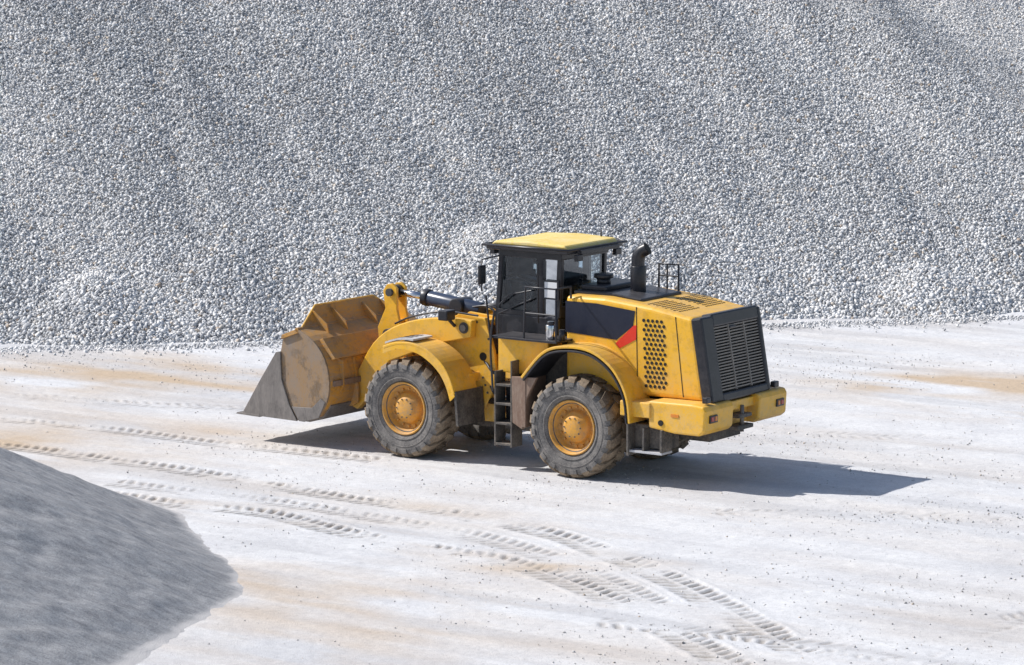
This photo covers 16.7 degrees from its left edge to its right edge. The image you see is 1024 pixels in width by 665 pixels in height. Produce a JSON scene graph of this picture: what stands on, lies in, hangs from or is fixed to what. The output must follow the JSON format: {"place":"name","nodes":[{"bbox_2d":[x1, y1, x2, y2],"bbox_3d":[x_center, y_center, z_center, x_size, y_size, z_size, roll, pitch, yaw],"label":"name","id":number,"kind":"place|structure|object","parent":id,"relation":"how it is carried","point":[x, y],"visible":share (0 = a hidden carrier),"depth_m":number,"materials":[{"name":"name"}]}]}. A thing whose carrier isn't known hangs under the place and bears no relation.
{"place":"outdoors","nodes":[
{"label":"outdoors","id":0,"kind":"place"},
{"bbox_2d":[478,265,485,284],"bbox_3d":[-0.521,-1.000,60.200,0.050,0.330,0.200,6,10,35],"label":"mirror","id":1,"kind":"object","parent":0,"point":[481,274],"visible":1,"depth_m":60.16,"materials":[{"name":"black paint"}]},
{"bbox_2d":[484,369,509,421],"bbox_3d":[-0.891,0.886,61.958,2.095,1.147,0.960,6,10,35],"label":"front frame","id":2,"kind":"object","parent":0,"point":[489,412],"visible":0.14,"depth_m":61.08,"materials":[{"name":"yellow paint"}]},
{"bbox_2d":[445,314,497,408],"bbox_3d":[-0.883,0.480,61.230,1.575,1.646,0.080,6,10,35],"label":"tower plate","id":3,"kind":"object","parent":2,"relation":"attached to","point":[470,350],"visible":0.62,"depth_m":60.95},
{"bbox_2d":[471,421,531,430],"bbox_3d":[0.213,1.601,61.277,2.100,0.120,0.700,6,10,35],"label":"belly guard","id":4,"kind":"object","parent":2,"relation":"attached to","point":[486,423],"depth_m":61.28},
{"bbox_3d":[-0.264,0.358,62.106,1.575,1.646,0.080,6,10,35],"label":"tower","id":5,"kind":"object","parent":2,"relation":"on","visible":0},
{"bbox_2d":[353,317,475,408],"bbox_3d":[-1.785,0.555,61.727,2.747,1.815,0.155,6,10,35],"label":"lift arm","id":6,"kind":"object","parent":5,"relation":"attached to","point":[375,360],"visible":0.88,"depth_m":61.69},
{"bbox_2d":[383,338,476,394],"bbox_3d":[-1.438,0.565,60.953,1.552,0.843,0.695,6,10,35],"label":"front fender","id":7,"kind":"object","parent":6,"relation":"attached to","point":[452,362],"visible":0.98,"depth_m":60.67,"materials":[{"name":"yellow paint"}]},
{"bbox_2d":[385,334,432,342],"bbox_3d":[-1.812,0.119,61.134,0.610,0.132,0.580,6,10,35],"label":"fender tread plate","id":8,"kind":"object","parent":7,"relation":"on","point":[424,336],"visible":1,"depth_m":60.96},
{"bbox_2d":[382,344,454,400],"bbox_3d":[-1.626,0.681,60.698,1.560,0.922,0.031,6,10,35],"label":"front fender lip","id":9,"kind":"object","parent":7,"relation":"attached to","point":[431,360],"visible":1,"depth_m":60.53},
{"bbox_2d":[454,386,484,425],"bbox_3d":[-0.741,1.284,60.650,0.099,0.600,0.800,6,10,35],"label":"front mudflap","id":10,"kind":"object","parent":7,"relation":"attached to","point":[469,406],"visible":1,"depth_m":60.61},
{"bbox_2d":[394,311,478,323],"bbox_3d":[-1.381,-0.234,61.375,1.913,0.362,0.171,6,10,38],"label":"hose arm","id":11,"kind":"object","parent":6,"relation":"attached to","point":[401,320],"visible":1,"depth_m":61.35},
{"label":"headlamp post","id":12,"kind":"object","parent":6,"relation":"attached to","visible":0},
{"bbox_2d":[438,309,454,320],"bbox_3d":[-1.142,-0.306,60.835,0.200,0.180,0.260,6,10,35],"label":"headlamp","id":13,"kind":"object","parent":12,"relation":"attached to","point":[446,314],"visible":1,"depth_m":60.74,"materials":[{"name":"black paint"}]},
{"bbox_2d":[425,291,485,313],"bbox_3d":[-1.016,-0.509,61.852,1.228,0.405,0.270,6,10,35],"label":"tilt cylinder","id":14,"kind":"object","parent":5,"relation":"on","point":[438,299],"visible":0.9,"depth_m":61.83,"materials":[{"name":"paint"}]},
{"bbox_2d":[399,289,420,298],"bbox_3d":[-1.794,-0.686,62.377,0.650,0.175,0.120,6,10,35],"label":"tilt rod","id":15,"kind":"object","parent":14,"relation":"attached to","point":[409,293],"visible":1,"depth_m":62.34,"materials":[{"name":"silver metal"}]},
{"bbox_2d":[449,296,472,314],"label":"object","id":16,"kind":"object","parent":14,"relation":"on","point":[456,304],"visible":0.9,"depth_m":61.60,"materials":[{"name":"black paint"}]},
{"bbox_2d":[0,312,1023,664],"bbox_3d":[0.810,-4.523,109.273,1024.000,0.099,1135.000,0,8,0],"label":"ground","id":17,"kind":"structure","parent":0,"point":[108,434],"depth_m":55.76,"materials":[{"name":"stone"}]},
{"bbox_2d":[0,447,243,664],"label":"sand mound","id":18,"kind":"object","parent":17,"relation":"on","point":[92,574],"visible":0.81,"depth_m":48.48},
{"bbox_2d":[300,313,416,416],"bbox_3d":[-3.113,0.553,63.482,1.940,1.647,3.120,6,10,35],"label":"bucket shell","id":19,"kind":"object","parent":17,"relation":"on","point":[316,334],"visible":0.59,"depth_m":62.16},
{"bbox_2d":[243,351,297,420],"bbox_3d":[-4.348,0.923,62.413,1.264,1.228,0.035,6,10,35],"label":"bucket side cutter","id":20,"kind":"object","parent":19,"relation":"attached to","point":[269,397],"visible":1,"depth_m":62.37,"materials":[{"name":"metal"}]},
{"bbox_2d":[281,330,329,419],"bbox_3d":[-4.002,0.727,62.187,1.897,1.639,0.040,6,10,35],"label":"bucket side","id":21,"kind":"object","parent":19,"relation":"attached to","point":[305,376],"visible":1,"depth_m":61.94,"materials":[{"name":"paint"}]},
{"bbox_2d":[292,399,324,421],"bbox_3d":[-3.619,1.379,61.970,0.755,0.448,0.022,6,10,35],"label":"bucket heel plate","id":22,"kind":"object","parent":19,"relation":"in","point":[304,414],"visible":1,"depth_m":61.95,"materials":[{"name":"metal"}]},
{"bbox_2d":[312,311,328,332],"bbox_3d":[-3.433,-0.188,62.372,0.400,0.400,0.025,6,10,35],"label":"spill gusset","id":23,"kind":"object","parent":19,"relation":"attached to","point":[321,323],"visible":1,"depth_m":62.35,"materials":[{"name":"orange paint"}]},
{"bbox_2d":[306,401,365,421],"bbox_3d":[-2.950,1.244,63.463,1.378,0.353,2.900,6,10,35],"label":"bucket wear plate","id":24,"kind":"object","parent":19,"relation":"attached to","point":[338,409],"visible":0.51,"depth_m":62.24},
{"bbox_2d":[295,312,383,331],"bbox_3d":[-2.917,-0.227,63.234,0.080,0.076,3.200,6,10,35],"label":"bucket lip bar","id":25,"kind":"object","parent":19,"relation":"attached to","point":[304,327],"visible":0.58,"depth_m":62.76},
{"bbox_2d":[331,307,347,329],"bbox_3d":[-3.117,-0.250,62.819,0.400,0.400,0.025,6,10,35],"label":"spill gusset","id":26,"kind":"object","parent":19,"relation":"attached to","point":[340,319],"visible":1,"depth_m":62.80,"materials":[{"name":"orange paint"}]},
{"bbox_2d":[337,359,344,393],"bbox_3d":[-3.076,0.780,61.947,0.220,0.700,0.030,6,10,35],"label":"bucket back gusset","id":27,"kind":"object","parent":19,"relation":"attached to","point":[341,364],"visible":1,"depth_m":61.89,"materials":[{"name":"orange paint"}]},
{"bbox_2d":[304,296,383,325],"bbox_3d":[-2.982,-0.402,63.256,0.207,0.352,2.894,6,10,35],"label":"bucket spill guard","id":28,"kind":"object","parent":19,"relation":"attached to","point":[348,309],"visible":0.65,"depth_m":63.21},
{"bbox_2d":[301,294,384,326],"bbox_3d":[-2.986,-0.418,63.257,0.209,0.366,2.920,6,10,35],"label":"bucket guard rim","id":29,"kind":"object","parent":28,"relation":"attached to","point":[309,314],"visible":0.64,"depth_m":62.95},
{"bbox_2d":[333,376,360,386],"bbox_3d":[-2.302,0.744,62.935,0.060,0.100,3.000,6,10,35],"label":"bucket back rib","id":30,"kind":"object","parent":19,"relation":"attached to","point":[336,383],"visible":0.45,"depth_m":62.00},
{"bbox_2d":[320,328,378,359],"bbox_3d":[-2.446,0.135,62.952,0.345,0.376,2.900,6,10,35],"label":"bucket back rib","id":31,"kind":"object","parent":19,"relation":"attached to","point":[349,345],"visible":0.5,"depth_m":62.24,"materials":[{"name":"orange paint"}]},
{"bbox_2d":[349,356,359,405],"bbox_3d":[-2.870,0.838,62.340,0.319,0.995,0.060,6,10,35],"label":"bucket hinge","id":32,"kind":"object","parent":19,"relation":"attached to","point":[355,399],"visible":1,"depth_m":62.28,"materials":[{"name":"orange paint"}]},
{"bbox_2d":[361,302,377,323],"bbox_3d":[-2.601,-0.352,63.549,0.400,0.400,0.024,6,10,35],"label":"spill gusset","id":33,"kind":"object","parent":19,"relation":"attached to","point":[370,314],"visible":1,"depth_m":63.53,"materials":[{"name":"orange paint"}]},
{"bbox_2d":[378,283,400,336],"bbox_3d":[-2.184,-0.105,62.573,0.530,1.575,0.060,6,10,35],"label":"tilt lever","id":34,"kind":"object","parent":19,"relation":"attached to","point":[390,317],"visible":0.59,"depth_m":62.49,"materials":[{"name":"yellow paint"}]},
{"bbox_2d":[364,356,459,456],"bbox_3d":[-1.735,1.300,61.244,1.755,1.755,0.731,6,10,35],"label":"tread lugs front","id":35,"kind":"object","parent":17,"relation":"on","point":[440,397],"visible":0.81,"depth_m":60.79,"materials":[{"name":"rubber"}]},
{"bbox_2d":[366,360,455,453],"bbox_3d":[-1.735,1.300,61.244,1.656,1.656,0.690,6,10,35],"label":"tire","id":36,"kind":"object","parent":35,"relation":"on","point":[381,429],"visible":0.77,"depth_m":60.96,"materials":[{"name":"rubber"}]},
{"bbox_2d":[371,371,432,446],"bbox_3d":[-1.932,1.339,60.965,1.360,1.360,0.014,6,10,35],"label":"tire sidewall","id":37,"kind":"object","parent":36,"relation":"attached to","point":[373,418],"visible":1,"depth_m":60.97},
{"bbox_2d":[377,377,427,440],"bbox_3d":[-1.920,1.337,60.981,1.120,1.120,0.027,6,10,35],"label":"sidewall ring front","id":38,"kind":"object","parent":36,"relation":"attached to","point":[384,385],"visible":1,"depth_m":60.99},
{"bbox_2d":[382,382,425,434],"bbox_3d":[-1.851,1.323,61.079,0.950,0.950,0.205,6,10,35],"label":"wheel rim","id":39,"kind":"object","parent":36,"relation":"on","point":[405,407],"visible":1,"depth_m":61.09,"materials":[{"name":"paint"}]},
{"bbox_2d":[458,427,509,439],"bbox_3d":[-0.461,1.049,63.045,1.755,1.754,0.731,6,10,35],"label":"tread lugs front","id":40,"kind":"object","parent":17,"relation":"on","point":[486,435],"visible":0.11,"depth_m":62.85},
{"bbox_2d":[459,424,493,436],"bbox_3d":[-0.461,1.049,63.045,1.656,1.656,0.690,6,10,35],"label":"tire","id":41,"kind":"object","parent":40,"relation":"on","point":[475,428],"visible":0.09,"depth_m":62.84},
{"bbox_2d":[0,0,1023,369],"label":"gravel pile","id":42,"kind":"object","parent":17,"relation":"on","point":[182,174],"visible":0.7,"depth_m":82.95,"materials":[{"name":"gravel"}]},
{"bbox_2d":[530,373,625,477],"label":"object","id":43,"kind":"object","parent":17,"relation":"on","point":[608,458],"visible":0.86,"depth_m":58.80,"materials":[{"name":"rubber"}]},
{"bbox_2d":[532,377,625,474],"bbox_3d":[1.173,1.582,59.227,1.656,1.656,0.690,6,10,35],"label":"tyre rear","id":44,"kind":"object","parent":17,"relation":"on","point":[544,443],"visible":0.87,"depth_m":58.94,"materials":[{"name":"rubber"}]},
{"bbox_2d":[537,388,602,467],"bbox_3d":[0.976,1.621,58.948,1.360,1.360,0.014,6,10,35],"label":"tire sidewall","id":45,"kind":"object","parent":44,"relation":"attached to","point":[601,423],"visible":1,"depth_m":58.94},
{"bbox_2d":[543,395,597,460],"bbox_3d":[0.988,1.618,58.965,1.120,1.120,0.028,6,10,35],"label":"sidewall ring rear","id":46,"kind":"object","parent":44,"relation":"attached to","point":[552,449],"visible":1,"depth_m":58.98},
{"bbox_2d":[548,400,594,454],"bbox_3d":[1.057,1.605,59.063,0.950,0.950,0.205,6,10,35],"label":"wheel rim","id":47,"kind":"object","parent":44,"relation":"on","point":[571,429],"visible":1,"depth_m":59.07,"materials":[{"name":"paint"}]},
{"bbox_2d":[625,439,688,458],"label":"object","id":48,"kind":"object","parent":17,"relation":"on","point":[683,443],"visible":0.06,"depth_m":60.79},
{"bbox_2d":[649,397,746,435],"bbox_3d":[3.239,1.335,58.546,1.120,0.520,1.760,6,10,35],"label":"counterweight","id":49,"kind":"object","parent":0,"point":[693,419],"depth_m":57.86,"materials":[{"name":"metal"}]},
{"bbox_2d":[567,287,742,400],"bbox_3d":[2.586,0.152,59.397,2.796,1.610,1.860,6,10,35],"label":"hood","id":50,"kind":"object","parent":49,"relation":"on","point":[577,363],"visible":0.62,"depth_m":58.49,"materials":[{"name":"yellow paint"}]},
{"bbox_2d":[546,352,566,384],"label":"fender inner wall","id":51,"kind":"structure","parent":50,"relation":"attached to","point":[558,369],"depth_m":59.74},
{"bbox_2d":[522,349,627,423],"bbox_3d":[1.238,0.841,59.044,2.130,1.155,0.675,6,10,35],"label":"fender liner","id":52,"kind":"object","parent":50,"relation":"attached to","point":[543,365],"visible":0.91,"depth_m":59.17,"materials":[{"name":"black paint"}]},
{"bbox_2d":[521,342,649,423],"bbox_3d":[1.252,0.798,59.050,2.232,1.223,0.680,6,10,35],"label":"fender","id":53,"kind":"object","parent":52,"relation":"attached to","point":[619,366],"visible":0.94,"depth_m":58.54,"materials":[{"name":"yellow paint"}]},
{"bbox_2d":[521,375,545,427],"bbox_3d":[0.367,1.153,59.712,0.100,0.880,0.620,6,10,35],"label":"front mud panel","id":54,"kind":"object","parent":53,"relation":"attached to","point":[526,409],"visible":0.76,"depth_m":59.54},
{"bbox_2d":[512,376,537,428],"bbox_3d":[0.222,1.201,59.495,0.516,0.916,0.070,6,10,35],"label":"side mud panel","id":55,"kind":"object","parent":54,"relation":"attached to","point":[516,394],"visible":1,"depth_m":59.52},
{"bbox_2d":[626,420,646,455],"bbox_3d":[2.093,1.761,58.571,0.040,0.550,0.570,6,10,35],"label":"mudflap","id":56,"kind":"object","parent":52,"relation":"attached to","point":[630,436],"visible":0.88,"depth_m":58.39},
{"bbox_2d":[629,447,671,455],"bbox_3d":[2.301,1.988,58.357,0.700,0.040,0.330,6,10,35],"label":"step plate","id":57,"kind":"object","parent":56,"relation":"attached to","point":[651,451],"visible":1,"depth_m":58.23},
{"bbox_2d":[642,427,650,450],"bbox_3d":[2.284,1.778,58.339,0.040,0.380,0.330,6,10,35],"label":"step riser","id":58,"kind":"object","parent":57,"relation":"on","point":[645,439],"visible":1,"depth_m":58.25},
{"bbox_2d":[635,420,678,449],"bbox_3d":[2.426,1.722,58.527,0.630,0.400,0.450,6,10,35],"label":"battery box","id":59,"kind":"object","parent":57,"relation":"on","point":[654,437],"visible":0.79,"depth_m":58.40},
{"bbox_2d":[660,430,671,452],"bbox_3d":[2.571,1.806,58.141,0.040,0.380,0.330,6,10,35],"label":"step riser back","id":60,"kind":"object","parent":57,"relation":"on","point":[665,441],"visible":1,"depth_m":58.10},
{"bbox_2d":[620,398,656,417],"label":"fender bridge","id":61,"kind":"structure","parent":52,"relation":"attached to","point":[641,408],"depth_m":58.22,"materials":[{"name":"yellow paint"}]},
{"bbox_2d":[565,301,634,339],"bbox_3d":[1.494,-0.194,58.976,1.410,0.590,0.019,6,10,35],"label":"engine side panel","id":62,"kind":"object","parent":50,"relation":"attached to","point":[599,320],"visible":1,"depth_m":58.99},
{"bbox_2d":[615,325,635,347],"bbox_3d":[1.924,0.071,58.709,0.420,0.420,0.019,6,10,35],"label":"hood red stripe","id":63,"kind":"object","parent":50,"relation":"attached to","point":[628,336],"visible":1,"depth_m":58.68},
{"bbox_2d":[574,285,680,301],"bbox_3d":[1.987,-0.688,59.679,1.380,0.114,1.280,6,10,35],"label":"hood black top","id":64,"kind":"object","parent":50,"relation":"on","point":[653,292],"visible":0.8,"depth_m":59.35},
{"bbox_2d":[594,272,613,278],"bbox_3d":[1.577,-0.976,59.769,0.340,0.080,0.340,6,10,35],"label":"precleaner cap","id":65,"kind":"object","parent":64,"relation":"on","point":[603,275],"visible":1,"depth_m":59.64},
{"bbox_2d":[581,278,629,290],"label":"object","id":66,"kind":"object","parent":64,"relation":"on","point":[617,283],"visible":0.8,"depth_m":59.61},
{"bbox_2d":[630,266,645,291],"bbox_3d":[2.159,-0.911,59.526,0.270,0.460,0.270,6,10,35],"label":"exhaust base","id":67,"kind":"object","parent":64,"relation":"on","point":[637,279],"visible":1,"depth_m":59.41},
{"bbox_2d":[631,243,650,266],"bbox_3d":[2.213,-1.302,59.457,0.346,0.474,0.261,6,10,35],"label":"exhaust elbow","id":68,"kind":"object","parent":67,"relation":"on","point":[640,253],"visible":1,"depth_m":59.38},
{"bbox_2d":[642,319,666,388],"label":"side vent holes","id":69,"kind":"object","parent":50,"relation":"attached to","point":[655,354],"visible":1,"depth_m":58.41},
{"bbox_2d":[658,263,679,290],"bbox_3d":[2.698,-0.945,59.929,0.440,0.494,0.038,6,10,35],"label":"hood handrail","id":70,"kind":"object","parent":50,"relation":"on","point":[678,283],"visible":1,"depth_m":59.83,"materials":[{"name":"metal"}]},
{"bbox_2d":[650,300,698,311],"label":"top vent holes","id":71,"kind":"object","parent":50,"relation":"on","point":[673,306],"visible":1,"depth_m":58.69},
{"bbox_2d":[676,295,724,306],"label":"top vent holes","id":72,"kind":"object","parent":50,"relation":"on","point":[700,299],"visible":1,"depth_m":59.37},
{"bbox_2d":[691,316,723,402],"bbox_3d":[3.256,0.458,58.023,0.450,1.443,0.370,6,10,35],"label":"grille frame","id":73,"kind":"object","parent":50,"relation":"attached to","point":[706,357],"visible":1,"depth_m":57.89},
{"bbox_2d":[702,305,757,326],"bbox_3d":[3.675,-0.271,58.728,0.250,0.250,1.460,6,10,35],"label":"grille frame top","id":74,"kind":"object","parent":50,"relation":"attached to","point":[730,316],"visible":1,"depth_m":58.63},
{"bbox_2d":[714,319,760,391],"bbox_3d":[3.648,0.355,58.675,0.298,1.357,1.800,6,10,35],"label":"grille backing","id":75,"kind":"object","parent":50,"relation":"attached to","point":[737,355],"visible":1,"depth_m":58.83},
{"bbox_2d":[726,324,737,388],"bbox_3d":[3.697,0.405,58.512,0.217,1.089,0.028,6,10,35],"label":"grille bar","id":76,"kind":"object","parent":75,"relation":"attached to","point":[731,353],"visible":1,"depth_m":58.50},
{"bbox_2d":[742,321,752,384],"bbox_3d":[3.978,0.350,58.909,0.217,1.089,0.028,6,10,35],"label":"grille bar","id":77,"kind":"object","parent":75,"relation":"attached to","point":[746,349],"visible":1,"depth_m":58.90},
{"bbox_2d":[723,383,767,400],"bbox_3d":[3.856,1.014,58.779,0.235,0.167,1.460,6,10,35],"label":"grille frame bottom","id":78,"kind":"object","parent":50,"relation":"attached to","point":[743,391],"visible":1,"depth_m":58.70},
{"bbox_2d":[752,306,770,389],"bbox_3d":[4.209,0.270,59.370,0.450,1.443,0.110,6,10,35],"label":"grille frame","id":79,"kind":"object","parent":50,"relation":"attached to","point":[763,351],"visible":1,"depth_m":59.30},
{"bbox_2d":[647,396,739,441],"bbox_3d":[2.342,1.272,59.725,3.100,0.800,1.000,6,10,35],"label":"chassis rear","id":80,"kind":"object","parent":49,"relation":"attached to","point":[718,435],"visible":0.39,"depth_m":58.74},
{"bbox_2d":[746,386,786,421],"bbox_3d":[3.999,1.186,59.620,1.120,0.520,0.910,6,10,35],"label":"counterweight","id":81,"kind":"object","parent":80,"relation":"attached to","point":[763,407],"visible":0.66,"depth_m":59.16,"materials":[{"name":"yellow paint"}]},
{"bbox_2d":[726,422,752,430],"bbox_3d":[3.817,1.578,58.726,0.300,0.070,0.500,6,10,35],"label":"hitch","id":82,"kind":"object","parent":49,"relation":"attached to","point":[737,426],"visible":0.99,"depth_m":58.57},
{"bbox_2d":[730,395,753,409],"bbox_3d":[3.792,1.194,58.690,0.160,0.160,0.860,6,10,35],"label":"counterweight","id":83,"kind":"object","parent":49,"relation":"attached to","point":[746,401],"visible":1,"depth_m":58.71,"materials":[{"name":"yellow paint"}]},
{"bbox_3d":[0.395,1.122,60.003,0.170,0.820,0.950,6,10,35],"label":"hydraulic tank","id":84,"kind":"object","parent":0,"visible":0},
{"bbox_2d":[499,339,561,373],"bbox_3d":[0.314,0.394,59.829,1.040,0.590,0.440,6,10,35],"label":"platform support","id":85,"kind":"object","parent":84,"relation":"on","point":[525,353],"visible":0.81,"depth_m":59.69,"materials":[{"name":"yellow paint"}]},
{"bbox_2d":[494,370,505,445],"bbox_3d":[-0.209,1.289,59.966,0.030,1.300,0.300,6,10,35],"label":"ladder side","id":86,"kind":"object","parent":85,"relation":"attached to","point":[499,410],"visible":1,"depth_m":59.93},
{"bbox_2d":[510,360,521,447],"bbox_3d":[0.076,1.216,59.767,0.030,1.500,0.320,6,10,35],"label":"ladder side","id":87,"kind":"object","parent":85,"relation":"attached to","point":[515,435],"visible":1,"depth_m":59.70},
{"bbox_2d":[506,380,509,419],"bbox_3d":[0.031,1.208,60.001,0.310,0.750,0.030,6,10,35],"label":"ladder back","id":88,"kind":"object","parent":87,"relation":"attached to","point":[507,407],"visible":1,"depth_m":60.05,"materials":[{"name":"black paint"}]},
{"bbox_2d":[492,331,571,343],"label":"platform","id":89,"kind":"structure","parent":85,"relation":"on","point":[529,337],"depth_m":59.48,"materials":[{"name":"black paint"}]},
{"bbox_2d":[523,286,556,341],"bbox_3d":[0.472,-0.315,59.113,0.720,0.916,0.058,6,10,35],"label":"platform rail","id":90,"kind":"object","parent":85,"relation":"on","point":[524,314],"visible":1,"depth_m":59.02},
{"bbox_2d":[490,310,495,390],"bbox_3d":[-0.331,0.312,59.724,0.109,1.403,0.052,2,8,16],"label":"ladder handrail","id":91,"kind":"object","parent":90,"relation":"attached to","point":[491,366],"visible":1,"depth_m":59.72,"materials":[{"name":"metal"}]},
{"bbox_2d":[545,325,554,339],"bbox_3d":[0.660,-0.007,59.233,0.180,0.250,0.180,6,10,35],"label":"fender lamp","id":92,"kind":"object","parent":90,"relation":"on","point":[550,333],"visible":1,"depth_m":59.16,"materials":[{"name":"silver metal"}]},
{"bbox_3d":[0.786,-0.498,60.579,0.500,0.230,0.500,6,10,35],"label":"seat base","id":93,"kind":"object","parent":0,"visible":0},
{"bbox_2d":[563,269,579,299],"bbox_3d":[0.975,-0.816,60.401,0.224,0.550,0.480,6,10,35],"label":"seat back","id":94,"kind":"object","parent":93,"relation":"on","point":[571,278],"visible":0.65,"depth_m":60.32,"materials":[{"name":"fabric"}]},
{"bbox_2d":[565,261,577,270],"bbox_3d":[1.032,-1.153,60.314,0.100,0.160,0.280,6,10,35],"label":"seat headrest","id":95,"kind":"object","parent":94,"relation":"on","point":[571,265],"visible":0.92,"depth_m":60.23,"materials":[{"name":"fabric"}]},
{"bbox_3d":[0.663,1.124,60.892,1.100,0.670,0.840,6,10,35],"label":"hitch block","id":96,"kind":"object","parent":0,"visible":0},
{"bbox_3d":[0.766,0.491,60.731,1.350,0.570,1.360,6,10,35],"label":"cab plinth","id":97,"kind":"object","parent":96,"relation":"on","visible":0},
{"bbox_2d":[495,304,566,344],"bbox_3d":[0.664,-0.099,60.721,1.357,0.600,1.480,6,10,35],"label":"cab","id":98,"kind":"object","parent":97,"relation":"on","point":[510,322],"visible":0.38,"depth_m":60.16,"materials":[{"name":"black paint"}]},
{"bbox_2d":[496,250,504,311],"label":"pillar front","id":99,"kind":"structure","parent":98,"relation":"on","point":[500,280],"depth_m":60.33,"materials":[{"name":"black paint"}]},
{"bbox_2d":[497,308,536,316],"bbox_3d":[0.101,-0.347,60.184,0.850,0.080,0.030,6,10,35],"label":"rail door","id":100,"kind":"structure","parent":98,"relation":"on","point":[515,312],"depth_m":60.20,"materials":[{"name":"black paint"}]},
{"bbox_2d":[502,256,536,308],"bbox_3d":[0.184,-0.977,60.938,0.090,1.120,1.340,6,10,35],"label":"windscreen","id":101,"kind":"object","parent":98,"relation":"on","point":[519,272],"visible":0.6,"depth_m":60.84,"materials":[{"name":"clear glass"}]},
{"bbox_2d":[537,253,544,316],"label":"pillar","id":102,"kind":"structure","parent":98,"relation":"on","point":[540,260],"depth_m":59.81,"materials":[{"name":"metal"}]},
{"bbox_2d":[537,262,538,322],"bbox_3d":[0.444,-0.682,59.797,0.036,1.051,0.054,6,10,35],"label":"door rail","id":103,"kind":"object","parent":102,"relation":"attached to","point":[537,291],"depth_m":59.78,"materials":[{"name":"metal"}]},
{"bbox_2d":[543,280,558,299],"bbox_3d":[0.672,-0.728,59.697,0.320,0.330,0.021,6,10,35],"label":"label bracket","id":104,"kind":"object","parent":102,"relation":"attached to","point":[557,282],"visible":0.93,"depth_m":59.67,"materials":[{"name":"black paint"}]},
{"bbox_2d":[544,282,556,297],"bbox_3d":[0.663,-0.727,59.688,0.255,0.270,0.006,5,10,34],"label":"window label","id":105,"kind":"object","parent":104,"relation":"attached to","point":[549,293],"depth_m":59.69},
{"bbox_2d":[502,250,608,260],"bbox_3d":[0.729,-1.429,60.489,1.320,0.140,1.480,6,10,35],"label":"cab header","id":106,"kind":"object","parent":102,"relation":"on","point":[546,256],"visible":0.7,"depth_m":59.91,"materials":[{"name":"black paint"}]},
{"bbox_2d":[492,232,616,249],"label":"roof top","id":107,"kind":"structure","parent":106,"relation":"on","point":[565,241],"depth_m":60.13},
{"bbox_2d":[487,241,622,254],"bbox_3d":[0.745,-1.517,60.466,1.720,0.080,1.720,6,10,35],"label":"roof base","id":108,"kind":"object","parent":106,"relation":"on","point":[530,250],"visible":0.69,"depth_m":59.73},
{"bbox_2d":[481,239,627,252],"bbox_3d":[0.750,-1.557,60.461,1.841,0.046,1.841,6,10,35],"label":"roof rail","id":109,"kind":"object","parent":108,"relation":"attached to","point":[543,249],"visible":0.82,"depth_m":59.80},
{"bbox_2d":[576,244,619,253],"bbox_3d":[1.482,-1.441,59.955,0.120,0.070,1.200,6,10,35],"label":"roof lip rear","id":110,"kind":"object","parent":108,"relation":"attached to","point":[597,249],"visible":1,"depth_m":59.86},
{"bbox_2d":[545,259,556,314],"bbox_3d":[0.651,-0.814,59.768,0.350,1.120,0.001,6,10,35],"label":"cab window","id":111,"kind":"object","parent":98,"relation":"on","point":[550,269],"visible":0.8,"depth_m":59.76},
{"bbox_2d":[556,260,563,317],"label":"pillar rear","id":112,"kind":"structure","parent":98,"relation":"on","point":[560,271],"depth_m":59.64,"materials":[{"name":"black paint"}]},
{"bbox_2d":[564,259,581,289],"bbox_3d":[0.921,-1.024,61.273,0.850,1.120,0.001,6,10,35],"label":"side glass front","id":113,"kind":"object","parent":98,"relation":"on","point":[580,277],"depth_m":61.09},
{"bbox_2d":[582,256,590,283],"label":"pillar","id":114,"kind":"structure","parent":98,"relation":"on","point":[586,269],"depth_m":60.95,"materials":[{"name":"metal"}]},
{"bbox_2d":[600,253,606,271],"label":"pillar rear","id":115,"kind":"structure","parent":98,"relation":"on","point":[603,262],"depth_m":60.69,"materials":[{"name":"black paint"}]},
{"bbox_3d":[-2.073,0.003,62.670,0.200,0.200,0.600,6,10,35],"label":"lever middle pin","id":116,"kind":"object","parent":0,"visible":0},
{"bbox_2d":[395,282,409,358],"bbox_3d":[-2.035,-0.135,62.784,0.530,1.575,0.060,6,10,35],"label":"tilt lever","id":117,"kind":"object","parent":116,"relation":"attached to","point":[402,306],"visible":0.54,"depth_m":62.65,"materials":[{"name":"yellow paint"}]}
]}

